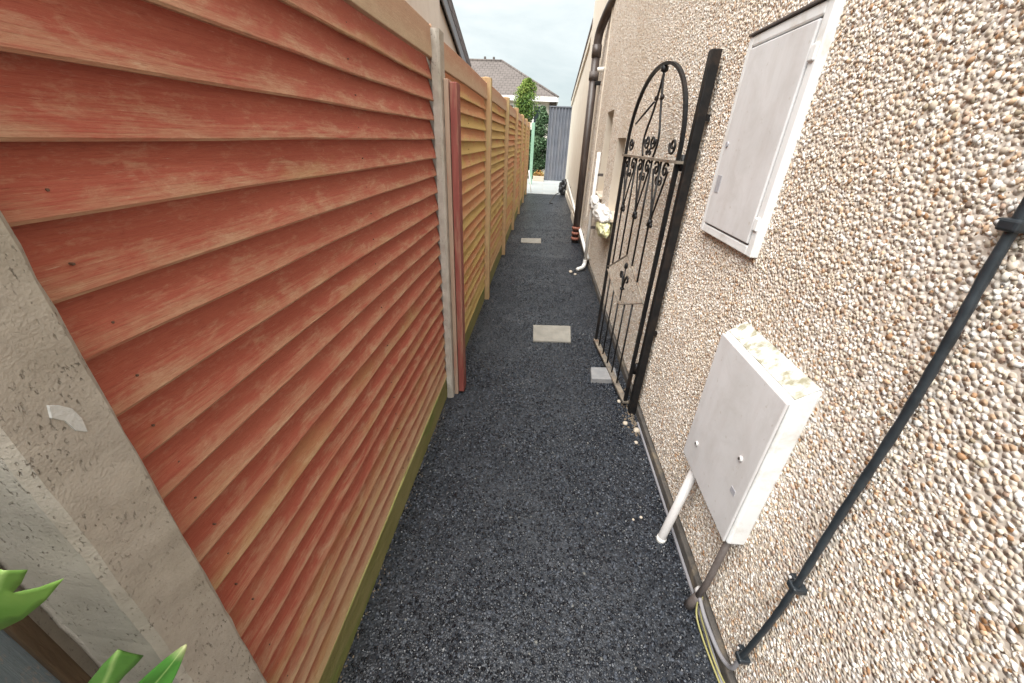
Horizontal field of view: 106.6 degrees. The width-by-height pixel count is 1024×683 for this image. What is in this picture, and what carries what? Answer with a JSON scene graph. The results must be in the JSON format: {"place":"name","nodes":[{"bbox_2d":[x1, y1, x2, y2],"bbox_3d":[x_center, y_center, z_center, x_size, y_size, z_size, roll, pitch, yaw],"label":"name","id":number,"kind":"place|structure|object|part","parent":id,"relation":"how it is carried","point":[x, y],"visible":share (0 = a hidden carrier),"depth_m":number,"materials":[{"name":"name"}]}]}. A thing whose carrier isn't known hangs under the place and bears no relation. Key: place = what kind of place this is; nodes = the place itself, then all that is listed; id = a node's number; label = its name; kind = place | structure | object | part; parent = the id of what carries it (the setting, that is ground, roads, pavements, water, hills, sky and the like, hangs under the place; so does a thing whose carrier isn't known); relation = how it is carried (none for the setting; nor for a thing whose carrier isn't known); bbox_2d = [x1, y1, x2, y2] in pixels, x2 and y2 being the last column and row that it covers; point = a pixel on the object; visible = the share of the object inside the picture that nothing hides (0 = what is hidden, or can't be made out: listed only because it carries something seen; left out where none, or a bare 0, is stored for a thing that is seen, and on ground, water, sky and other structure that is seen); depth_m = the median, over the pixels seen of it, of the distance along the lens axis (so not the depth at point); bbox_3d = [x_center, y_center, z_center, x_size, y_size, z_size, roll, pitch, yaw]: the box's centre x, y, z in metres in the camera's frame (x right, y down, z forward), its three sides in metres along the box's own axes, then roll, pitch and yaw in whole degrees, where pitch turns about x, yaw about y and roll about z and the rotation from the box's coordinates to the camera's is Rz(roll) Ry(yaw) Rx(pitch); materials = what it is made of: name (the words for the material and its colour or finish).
{"place":"outdoors","nodes":[
{"label":"outdoors","id":0,"kind":"place"},
{"bbox_2d":[405,0,470,66],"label":"neighbour house","id":1,"kind":"structure","parent":0,"point":[441,15],"depth_m":7.76,"materials":[{"name":"beige paint"}]},
{"bbox_2d":[469,56,558,150],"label":"back house","id":2,"kind":"structure","parent":0,"point":[507,78],"depth_m":24.89,"materials":[{"name":"grey tile"}]},
{"bbox_2d":[532,104,540,122],"bbox_3d":[1.677,-14.132,24.541,0.720,1.850,0.108,4,28,3],"label":"window","id":3,"kind":"structure","parent":2,"relation":"in","point":[534,120],"depth_m":24.26,"materials":[{"name":"white paint"}]},
{"bbox_2d":[452,0,594,106],"label":"sky","id":4,"kind":"structure","parent":0,"point":[545,40],"materials":[{"name":"white"}]},
{"bbox_2d":[337,194,717,682],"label":"path","id":5,"kind":"structure","parent":0,"point":[524,547],"depth_m":1.66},
{"bbox_2d":[0,569,186,682],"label":"leafy plant","id":6,"kind":"object","parent":5,"relation":"on","point":[118,665],"visible":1,"depth_m":0.35,"materials":[{"name":"green plant"}]},
{"bbox_2d":[319,377,446,682],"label":"gravel board","id":7,"kind":"object","parent":5,"relation":"on","point":[333,668],"visible":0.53,"depth_m":1.44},
{"bbox_2d":[443,79,465,393],"bbox_3d":[-0.309,-0.432,2.147,0.060,1.725,0.084,4,28,3],"label":"timber stop","id":8,"kind":"object","parent":5,"relation":"on","point":[452,113],"visible":1,"depth_m":2.01,"materials":[{"name":"red wood"}]},
{"bbox_2d":[465,287,484,347],"bbox_3d":[-0.361,-0.122,3.249,0.024,0.180,1.657,4,28,3],"label":"gravel board","id":9,"kind":"object","parent":5,"relation":"on","point":[471,325],"visible":0.31,"depth_m":3.41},
{"bbox_2d":[490,245,501,283],"bbox_3d":[-0.225,-0.928,4.776,0.024,0.180,1.690,4,28,3],"label":"gravel board","id":10,"kind":"object","parent":5,"relation":"on","point":[495,264],"visible":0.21,"depth_m":4.83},
{"bbox_2d":[505,222,511,244],"bbox_3d":[-0.088,-1.742,6.319,0.024,0.180,1.690,4,28,3],"label":"gravel board","id":11,"kind":"object","parent":5,"relation":"on","point":[508,232],"visible":0.24,"depth_m":6.49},
{"bbox_2d":[521,238,540,243],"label":"paving slab","id":12,"kind":"structure","parent":5,"relation":"in","point":[532,240],"depth_m":6.35,"materials":[{"name":"concrete"}]},
{"bbox_2d":[533,325,570,342],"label":"paving slab","id":13,"kind":"structure","parent":5,"relation":"in","point":[552,333],"depth_m":3.32,"materials":[{"name":"concrete"}]},
{"bbox_2d":[590,367,616,383],"bbox_3d":[0.660,0.246,2.761,0.191,0.048,0.174,4,28,3],"label":"paver block","id":14,"kind":"object","parent":5,"relation":"on","point":[599,375],"depth_m":2.72,"materials":[{"name":"grey concrete"}]},
{"bbox_2d":[618,388,639,444],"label":"soil crumbs","id":15,"kind":"object","parent":5,"relation":"on","point":[632,420],"visible":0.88,"depth_m":2.35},
{"bbox_2d":[633,427,639,432],"bbox_3d":[0.735,0.524,2.252,0.038,0.028,0.036,4,28,3],"label":"stone","id":16,"kind":"object","parent":5,"relation":"on","point":[636,429],"visible":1,"depth_m":2.24,"materials":[{"name":"beige stone"}]},
{"bbox_2d":[628,48,722,413],"bbox_3d":[0.797,-0.352,2.006,0.072,1.902,0.067,4,28,3],"label":"gate post","id":17,"kind":"object","parent":5,"relation":"on","point":[689,157],"visible":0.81,"depth_m":1.83,"materials":[{"name":"black metal"}]},
{"bbox_2d":[593,61,687,402],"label":"iron gate","id":18,"kind":"structure","parent":17,"relation":"attached to","point":[664,68],"depth_m":2.24,"materials":[{"name":"black metal"}]},
{"bbox_2d":[637,422,722,682],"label":"edging strip","id":19,"kind":"object","parent":5,"relation":"on","point":[676,543],"visible":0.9,"depth_m":1.58,"materials":[{"name":"grey metal"}]},
{"bbox_2d":[695,602,719,682],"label":"thin wire","id":20,"kind":"object","parent":5,"relation":"on","point":[713,667],"visible":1,"depth_m":1.30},
{"bbox_2d":[700,597,724,682],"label":"thin wire","id":21,"kind":"object","parent":5,"relation":"on","point":[712,655],"visible":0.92,"depth_m":1.28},
{"bbox_2d":[527,179,560,194],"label":"patio","id":22,"kind":"structure","parent":0,"point":[550,187],"depth_m":13.55,"materials":[{"name":"white concrete"}]},
{"bbox_2d":[529,123,534,183],"bbox_3d":[0.720,-6.776,13.884,0.110,2.050,0.100,4,28,3],"label":"green post","id":23,"kind":"object","parent":22,"relation":"on","point":[532,146],"visible":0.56,"depth_m":13.77,"materials":[{"name":"paint"}]},
{"bbox_2d":[533,169,543,180],"bbox_3d":[1.080,-6.756,15.512,0.453,0.432,0.309,4,28,3],"label":"planter","id":24,"kind":"object","parent":22,"relation":"on","point":[538,176],"visible":1,"depth_m":15.42,"materials":[{"name":"stone"}]},
{"bbox_2d":[544,106,571,180],"bbox_3d":[2.968,-7.800,15.275,3.160,2.670,0.140,4,28,3],"label":"sheet fence","id":25,"kind":"object","parent":22,"relation":"on","point":[559,123],"visible":0.24,"depth_m":15.26,"materials":[{"name":"grey metal"}]},
{"bbox_2d":[558,179,566,194],"bbox_3d":[1.621,-4.818,11.876,0.407,0.463,0.409,-21,36,-37],"label":"rubbish bag","id":26,"kind":"object","parent":22,"relation":"on","point":[562,186],"visible":0.73,"depth_m":11.76,"materials":[{"name":"black plastic"}]},
{"label":"ground","id":27,"kind":"structure","parent":0,"visible":0},
{"bbox_2d":[0,615,90,682],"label":"board fence","id":28,"kind":"object","parent":27,"relation":"on","point":[31,651],"visible":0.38,"depth_m":0.53,"materials":[{"name":"brown wood"}]},
{"bbox_2d":[0,211,266,682],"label":"concrete post","id":29,"kind":"object","parent":27,"relation":"on","point":[85,514],"visible":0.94,"depth_m":0.46,"materials":[{"name":"grey concrete"}]},
{"bbox_2d":[426,27,454,397],"bbox_3d":[-0.394,-0.453,2.104,0.107,1.995,0.102,4,28,3],"label":"concrete post","id":30,"kind":"object","parent":27,"relation":"on","point":[436,65],"visible":0.45,"depth_m":1.89,"materials":[{"name":"grey concrete"}]},
{"bbox_2d":[0,0,446,682],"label":"lap fence","id":31,"kind":"object","parent":30,"relation":"attached to","point":[220,216],"visible":0.97,"depth_m":0.72,"materials":[{"name":"brown wood"}]},
{"bbox_2d":[444,42,486,332],"bbox_3d":[-0.342,-0.947,2.812,0.085,1.787,1.637,4,28,3],"label":"lap fence","id":32,"kind":"object","parent":30,"relation":"attached to","point":[469,80],"visible":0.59,"depth_m":2.87,"materials":[{"name":"brown wood"}]},
{"bbox_2d":[481,77,491,298],"bbox_3d":[-0.253,-1.271,3.606,0.097,2.039,0.072,4,28,3],"label":"fence post","id":33,"kind":"object","parent":27,"relation":"on","point":[487,152],"visible":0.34,"depth_m":3.47,"materials":[{"name":"brown wood"}]},
{"bbox_2d":[490,86,506,270],"bbox_3d":[-0.205,-1.760,4.335,0.085,1.803,1.670,4,28,3],"label":"lap fence","id":34,"kind":"object","parent":33,"relation":"attached to","point":[499,104],"visible":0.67,"depth_m":4.36,"materials":[{"name":"brown wood"}]},
{"bbox_2d":[501,97,509,254],"bbox_3d":[-0.115,-2.088,5.147,0.097,2.048,0.072,4,28,3],"label":"fence post","id":35,"kind":"object","parent":27,"relation":"on","point":[505,161],"visible":0.34,"depth_m":5.04,"materials":[{"name":"brown wood"}]},
{"bbox_2d":[506,105,515,233],"bbox_3d":[-0.068,-2.572,5.879,0.085,1.798,1.670,4,28,3],"label":"lap fence","id":36,"kind":"object","parent":35,"relation":"attached to","point":[512,116],"visible":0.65,"depth_m":6.04,"materials":[{"name":"brown wood"}]},
{"bbox_2d":[511,107,518,229],"bbox_3d":[0.022,-2.903,6.690,0.097,2.048,0.072,4,28,3],"label":"fence post","id":37,"kind":"object","parent":27,"relation":"on","point":[515,162],"visible":0.34,"depth_m":6.58,"materials":[{"name":"brown wood"}]},
{"bbox_2d":[515,113,521,211],"bbox_3d":[0.069,-3.389,7.421,0.085,1.805,1.670,4,28,3],"label":"lap fence","id":38,"kind":"object","parent":37,"relation":"attached to","point":[518,159],"visible":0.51,"depth_m":7.68,"materials":[{"name":"brown wood"}]},
{"bbox_2d":[518,114,523,213],"bbox_3d":[0.159,-3.714,8.235,0.097,2.042,0.072,4,28,3],"label":"fence post","id":39,"kind":"object","parent":27,"relation":"on","point":[520,156],"visible":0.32,"depth_m":8.13,"materials":[{"name":"brown wood"}]},
{"bbox_2d":[520,118,525,199],"bbox_3d":[0.207,-4.204,8.963,0.085,1.807,1.670,4,28,3],"label":"lap fence","id":40,"kind":"object","parent":39,"relation":"attached to","point":[523,158],"visible":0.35,"depth_m":9.30,"materials":[{"name":"brown wood"}]},
{"bbox_2d":[522,118,527,202],"bbox_3d":[0.297,-4.529,9.777,0.097,2.044,0.072,4,28,3],"label":"fence post","id":41,"kind":"object","parent":27,"relation":"on","point":[525,144],"visible":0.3,"depth_m":9.69,"materials":[{"name":"brown wood"}]},
{"bbox_2d":[524,122,528,190],"bbox_3d":[0.344,-5.017,10.507,0.085,1.804,1.670,4,28,3],"label":"lap fence","id":42,"kind":"object","parent":41,"relation":"attached to","point":[526,154],"visible":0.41,"depth_m":10.91,"materials":[{"name":"brown wood"}]},
{"bbox_2d":[513,78,540,121],"bbox_3d":[0.564,-8.974,16.271,1.187,3.821,1.149,4,28,3],"label":"conifer","id":43,"kind":"object","parent":27,"relation":"on","point":[524,97],"visible":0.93,"depth_m":15.61,"materials":[{"name":"green plant"}]},
{"bbox_2d":[525,122,529,194],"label":"fence post","id":44,"kind":"object","parent":27,"relation":"on","point":[527,159],"visible":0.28,"depth_m":11.26,"materials":[{"name":"brown wood"}]},
{"bbox_2d":[528,127,534,174],"bbox_3d":[0.759,-8.384,16.965,0.948,2.176,1.159,-5,29,-13],"label":"hedge bush","id":45,"kind":"object","parent":27,"relation":"on","point":[529,154],"visible":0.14,"depth_m":16.85,"materials":[{"name":"green plant"}]},
{"bbox_2d":[529,105,548,178],"bbox_3d":[1.196,-8.208,15.939,1.038,2.869,1.077,4,28,3],"label":"hedge bush","id":46,"kind":"object","parent":27,"relation":"on","point":[540,145],"visible":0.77,"depth_m":15.70,"materials":[{"name":"green plant"}]},
{"bbox_2d":[565,0,1023,682],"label":"house","id":47,"kind":"structure","parent":27,"relation":"on","point":[847,290],"depth_m":0.82,"materials":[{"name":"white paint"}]},
{"bbox_2d":[566,179,588,259],"bbox_3d":[1.277,-2.801,7.856,0.066,0.461,6.543,4,28,3],"label":"sloping pipe","id":48,"kind":"object","parent":47,"relation":"attached to","point":[580,230],"visible":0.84,"depth_m":6.18,"materials":[{"name":"white plastic"}]},
{"bbox_2d":[576,152,602,270],"bbox_3d":[0.956,-1.561,4.712,0.236,1.391,0.087,-16,33,-31],"label":"waste pipe","id":49,"kind":"object","parent":47,"relation":"attached to","point":[596,175],"visible":1,"depth_m":4.76,"materials":[{"name":"white plastic"}]},
{"bbox_2d":[571,0,615,242],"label":"downpipe","id":50,"kind":"object","parent":47,"relation":"attached to","point":[594,82],"visible":0.88,"depth_m":5.48,"materials":[{"name":"brown plastic"}]},
{"bbox_2d":[589,195,611,237],"bbox_3d":[0.950,-1.373,4.145,0.165,0.296,1.365,4,28,3],"label":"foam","id":51,"kind":"object","parent":47,"relation":"hanging from","point":[602,214],"visible":0.99,"depth_m":3.76,"materials":[{"name":"white plastic"}]},
{"bbox_2d":[597,67,603,71],"bbox_3d":[1.184,-3.615,5.076,0.101,0.066,0.056,4,28,3],"label":"overflow pipe","id":52,"kind":"object","parent":47,"relation":"attached to","point":[600,69],"visible":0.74,"depth_m":5.06,"materials":[{"name":"white plastic"}]},
{"bbox_2d":[595,110,613,198],"bbox_3d":[1.138,-2.176,4.478,0.160,0.900,0.540,4,28,3],"label":"window","id":53,"kind":"structure","parent":47,"relation":"in","point":[610,115],"depth_m":4.67,"materials":[{"name":"white paint"}]},
{"bbox_2d":[608,138,625,222],"bbox_3d":[1.055,-1.566,3.707,0.160,0.720,0.480,4,28,3],"label":"window","id":54,"kind":"structure","parent":47,"relation":"in","point":[621,142],"depth_m":3.88,"materials":[{"name":"white paint"}]},
{"bbox_2d":[684,541,730,610],"bbox_3d":[0.670,0.795,1.316,0.053,0.444,0.048,4,28,3],"label":"service conduit","id":55,"kind":"object","parent":47,"relation":"attached to","point":[692,599],"visible":0.89,"depth_m":1.31,"materials":[{"name":"grey plastic"}]},
{"bbox_2d":[698,598,739,670],"bbox_3d":[0.672,0.937,1.256,0.018,0.120,0.238,2,28,-1],"label":"grey cable","id":56,"kind":"object","parent":47,"relation":"attached to","point":[734,665],"visible":0.97,"depth_m":1.26,"materials":[{"name":"grey plastic"}]},
{"bbox_2d":[683,322,821,544],"bbox_3d":[0.711,0.280,1.223,0.076,0.585,0.402,4,28,3],"label":"gas meter box","id":57,"kind":"object","parent":47,"relation":"attached to","point":[760,397],"visible":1,"depth_m":1.13,"materials":[{"name":"white plastic"}]},
{"bbox_2d":[655,468,695,543],"bbox_3d":[0.671,0.673,1.552,0.094,0.474,0.039,-4,29,-13],"label":"gas pipe","id":58,"kind":"object","parent":57,"relation":"attached to","point":[678,503],"visible":0.74,"depth_m":1.54,"materials":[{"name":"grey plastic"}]},
{"bbox_2d":[683,333,788,540],"bbox_3d":[0.680,0.296,1.234,0.016,0.532,0.394,4,28,3],"label":"door","id":59,"kind":"structure","parent":57,"relation":"in","point":[739,413],"depth_m":1.18,"materials":[{"name":"white plastic"}]},
{"bbox_2d":[700,0,845,257],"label":"meter cabinet","id":60,"kind":"object","parent":47,"relation":"attached to","point":[784,61],"visible":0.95,"depth_m":1.18,"materials":[{"name":"white plastic"}]},
{"bbox_3d":[0.791,-0.651,1.259,0.018,0.574,0.409,4,28,3],"label":"door","id":61,"kind":"part","parent":60,"relation":"part of","materials":[{"name":"white plastic"}]},
{"bbox_2d":[735,197,1023,664],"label":"pipe","id":62,"kind":"object","parent":47,"relation":"attached to","point":[1012,228],"visible":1,"depth_m":0.68,"materials":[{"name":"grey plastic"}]}
]}

